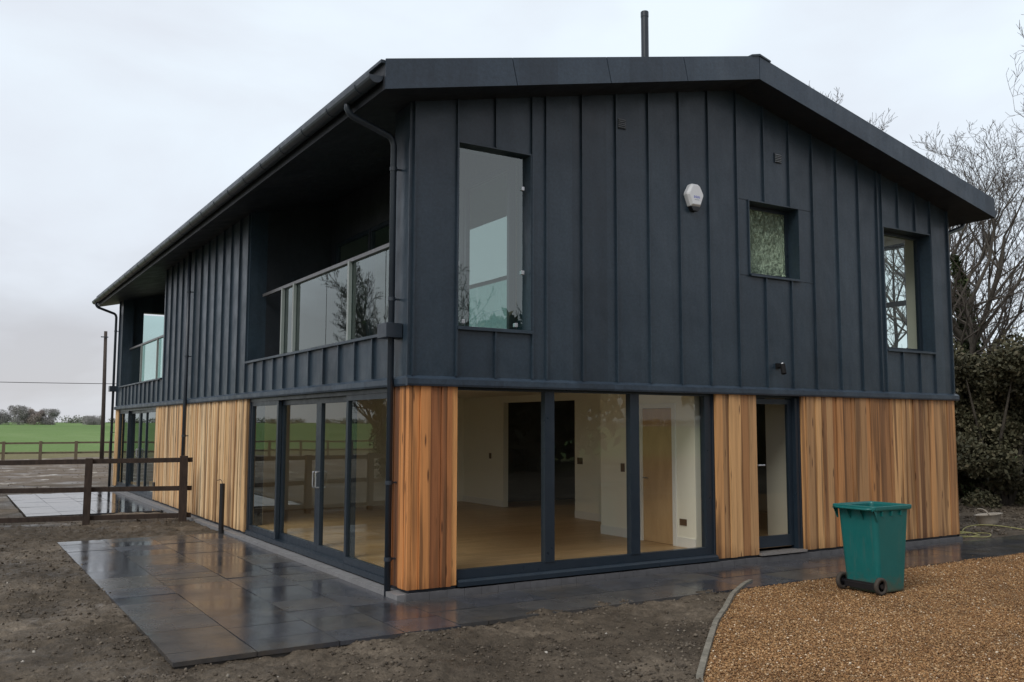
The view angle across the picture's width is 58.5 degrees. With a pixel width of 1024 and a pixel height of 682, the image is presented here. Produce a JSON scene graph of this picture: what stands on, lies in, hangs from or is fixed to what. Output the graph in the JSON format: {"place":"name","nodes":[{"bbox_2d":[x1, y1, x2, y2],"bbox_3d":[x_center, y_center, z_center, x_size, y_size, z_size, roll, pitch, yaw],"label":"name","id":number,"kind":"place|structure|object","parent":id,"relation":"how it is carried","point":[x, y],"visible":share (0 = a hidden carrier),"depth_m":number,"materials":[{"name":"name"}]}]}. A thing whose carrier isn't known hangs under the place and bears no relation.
{"place":"outdoors","nodes":[
{"label":"outdoors","id":0,"kind":"place"},
{"bbox_2d":[7,492,162,516],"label":"terrace","id":1,"kind":"structure","parent":0,"point":[49,505],"depth_m":22.20,"materials":[{"name":"stone"}]},
{"bbox_2d":[10,500,492,668],"bbox_3d":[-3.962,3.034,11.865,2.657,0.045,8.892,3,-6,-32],"label":"patio","id":2,"kind":"structure","parent":0,"point":[186,600],"depth_m":10.02,"materials":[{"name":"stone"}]},
{"bbox_2d":[216,479,224,532],"bbox_3d":[-5.217,2.983,16.299,0.163,1.027,0.088,0,-5,2],"label":"standpipe","id":3,"kind":"object","parent":2,"relation":"on","point":[221,507],"visible":0.82,"depth_m":16.27,"materials":[{"name":"black plastic"}]},
{"bbox_2d":[0,422,1023,681],"bbox_3d":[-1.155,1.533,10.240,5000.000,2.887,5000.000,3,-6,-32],"label":"ground","id":4,"kind":"structure","parent":0,"point":[42,658],"depth_m":8.56,"materials":[{"name":"brown soil"}]},
{"bbox_2d":[0,409,12,424],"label":"tree","id":5,"kind":"object","parent":4,"relation":"on","point":[5,418],"visible":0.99,"depth_m":232.78,"materials":[{"name":"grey plant"}]},
{"bbox_2d":[7,405,29,424],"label":"tree","id":6,"kind":"object","parent":4,"relation":"on","point":[20,411],"visible":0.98,"depth_m":234.39,"materials":[{"name":"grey plant"}]},
{"bbox_2d":[24,407,44,424],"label":"tree","id":7,"kind":"object","parent":4,"relation":"on","point":[35,416],"visible":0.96,"depth_m":235.83,"materials":[{"name":"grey plant"}]},
{"bbox_2d":[39,408,60,424],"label":"tree","id":8,"kind":"object","parent":4,"relation":"on","point":[52,413],"visible":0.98,"depth_m":237.36,"materials":[{"name":"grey plant"}]},
{"bbox_2d":[0,441,113,459],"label":"field fence","id":9,"kind":"object","parent":4,"relation":"on","point":[40,452],"visible":0.32,"depth_m":49.04,"materials":[{"name":"brown wood"}]},
{"bbox_2d":[12,415,114,422],"bbox_3d":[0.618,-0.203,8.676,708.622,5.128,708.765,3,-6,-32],"label":"hedgerow","id":10,"kind":"object","parent":4,"relation":"on","point":[78,420],"visible":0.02,"depth_m":284.41,"materials":[{"name":"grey plant"}]},
{"bbox_2d":[82,415,105,424],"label":"tree","id":11,"kind":"object","parent":4,"relation":"on","point":[90,420],"visible":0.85,"depth_m":241.97,"materials":[{"name":"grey plant"}]},
{"bbox_2d":[0,456,192,525],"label":"post and rail fence","id":12,"kind":"object","parent":4,"relation":"on","point":[86,517],"visible":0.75,"depth_m":17.61,"materials":[{"name":"brown wood"}]},
{"bbox_2d":[99,331,107,458],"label":"telegraph pole","id":13,"kind":"object","parent":4,"relation":"on","point":[102,431],"visible":0.83,"depth_m":49.88,"materials":[{"name":"brown wood"}]},
{"bbox_2d":[1,466,1023,538],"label":"spoil stones","id":14,"kind":"object","parent":4,"relation":"on","point":[988,508],"visible":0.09,"depth_m":19.38,"materials":[{"name":"grey stone"}]},
{"bbox_2d":[92,10,997,601],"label":"house","id":15,"kind":"structure","parent":4,"relation":"on","point":[434,328],"depth_m":13.59,"materials":[{"name":"metal"}]},
{"bbox_2d":[116,407,155,499],"bbox_3d":[-10.273,3.002,25.076,0.190,2.305,5.750,3,-6,-32],"label":"sliding door","id":16,"kind":"structure","parent":15,"relation":"in","point":[148,410],"depth_m":25.64,"materials":[{"name":"black metal"}]},
{"bbox_2d":[245,388,386,583],"bbox_3d":[-2.905,1.923,13.238,0.190,2.305,5.980,3,-6,-32],"label":"sliding door","id":17,"kind":"structure","parent":15,"relation":"in","point":[346,560],"depth_m":13.03,"materials":[{"name":"black metal"}]},
{"bbox_2d":[639,403,676,545],"bbox_3d":[2.158,1.958,13.584,0.108,2.055,0.835,3,-6,-32],"label":"interior door","id":18,"kind":"structure","parent":15,"relation":"in","point":[658,492],"depth_m":13.57,"materials":[{"name":"brown wood"}]},
{"bbox_2d":[747,199,801,281],"bbox_3d":[3.866,-1.481,13.767,1.086,1.140,0.305,3,-6,-32],"label":"window","id":19,"kind":"structure","parent":15,"relation":"in","point":[768,254],"depth_m":13.91,"materials":[{"name":"grey glass"}]},
{"bbox_2d":[756,395,807,555],"bbox_3d":[3.897,1.946,13.424,0.950,2.292,0.230,3,-6,-32],"label":"door","id":20,"kind":"structure","parent":15,"relation":"in","point":[793,538],"depth_m":13.61,"materials":[{"name":"black metal"}]},
{"bbox_2d":[884,244,907,347],"bbox_3d":[6.854,-0.712,16.747,0.070,2.010,0.970,3,-6,-32],"label":"window","id":21,"kind":"structure","parent":15,"relation":"in","point":[897,303],"depth_m":16.50,"materials":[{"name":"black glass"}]},
{"bbox_2d":[883,226,935,353],"bbox_3d":[6.585,-0.826,15.400,1.286,2.070,0.305,3,-6,-32],"label":"window","id":22,"kind":"structure","parent":15,"relation":"in","point":[915,240],"depth_m":15.72,"materials":[{"name":"black metal"}]},
{"bbox_2d":[696,579,752,681],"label":"edging kerb","id":23,"kind":"structure","parent":4,"relation":"on","point":[711,635],"depth_m":8.55,"materials":[{"name":"grey concrete"}]},
{"bbox_2d":[809,81,1015,347],"bbox_3d":[10.208,-1.259,29.411,10.166,12.367,9.699,3,-6,-32],"label":"bare tree","id":24,"kind":"object","parent":4,"relation":"on","point":[896,336],"visible":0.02,"depth_m":27.81,"materials":[{"name":"brown plant"}]},
{"bbox_2d":[884,120,1023,499],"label":"ivy clad tree","id":25,"kind":"object","parent":4,"relation":"on","point":[964,331],"visible":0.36,"depth_m":24.01,"materials":[{"name":"brown plant"}]},
{"bbox_2d":[885,98,1023,354],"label":"bare tree","id":26,"kind":"object","parent":4,"relation":"on","point":[999,263],"visible":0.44,"depth_m":27.34,"materials":[{"name":"brown plant"}]},
{"bbox_2d":[957,359,1017,499],"bbox_3d":[11.830,2.525,24.344,3.886,4.434,3.633,3,-6,-32],"label":"evergreen shrub","id":27,"kind":"object","parent":4,"relation":"on","point":[960,488],"visible":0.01,"depth_m":23.65,"materials":[{"name":"green plant"}]},
{"bbox_2d":[952,280,1023,352],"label":"bare tree","id":28,"kind":"object","parent":4,"relation":"on","point":[990,330],"visible":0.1,"depth_m":28.29,"materials":[{"name":"brown plant"}]},
{"bbox_2d":[953,337,1023,508],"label":"evergreen shrub","id":29,"kind":"object","parent":4,"relation":"on","point":[999,467],"visible":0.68,"depth_m":21.88,"materials":[{"name":"green plant"}]},
{"bbox_2d":[974,508,1002,526],"bbox_3d":[9.231,3.429,17.714,0.513,0.393,0.500,3,-6,-32],"label":"tub","id":30,"kind":"object","parent":4,"relation":"on","point":[993,518],"visible":0.94,"depth_m":17.57,"materials":[{"name":"beige plastic"}]},
{"bbox_2d":[965,327,1023,475],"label":"evergreen shrub","id":31,"kind":"object","parent":4,"relation":"on","point":[1014,425],"visible":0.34,"depth_m":22.10,"materials":[{"name":"green plant"}]},
{"bbox_2d":[972,14,1023,217],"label":"bare tree","id":32,"kind":"object","parent":4,"relation":"on","point":[1013,122],"visible":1,"depth_m":19.85,"materials":[{"name":"brown plant"}]},
{"bbox_3d":[-66.985,1.921,36.805,0.320,7.500,0.320,3,-6,-32],"label":"cable pole","id":33,"kind":"object","parent":4,"relation":"on","visible":0},
{"bbox_2d":[8,382,111,383],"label":"overhead cable","id":34,"kind":"object","parent":33,"relation":"attached to","point":[68,383],"visible":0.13,"depth_m":61.08,"materials":[{"name":"black plastic"}]},
{"bbox_2d":[0,0,1023,421],"label":"sky","id":35,"kind":"structure","parent":0,"point":[121,121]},
{"bbox_2d":[402,534,1023,626],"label":"path","id":36,"kind":"structure","parent":0,"point":[489,608],"depth_m":11.03,"materials":[{"name":"stone"}]},
{"bbox_2d":[960,524,1023,537],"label":"hose","id":37,"kind":"object","parent":36,"relation":"on","point":[965,532],"visible":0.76,"depth_m":16.41,"materials":[{"name":"yellow rubber"}]},
{"bbox_2d":[703,552,1023,681],"bbox_3d":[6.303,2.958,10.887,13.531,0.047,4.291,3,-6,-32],"label":"gravel","id":38,"kind":"structure","parent":0,"point":[884,656],"depth_m":8.61,"materials":[{"name":"brown gravel"}]},
{"bbox_2d":[832,501,911,595],"bbox_3d":[4.270,2.438,10.817,0.757,1.005,0.592,3,-6,-32],"label":"wheelie bin","id":39,"kind":"object","parent":38,"relation":"on","point":[874,538],"visible":1,"depth_m":10.65,"materials":[{"name":"teal plastic"}]}
]}

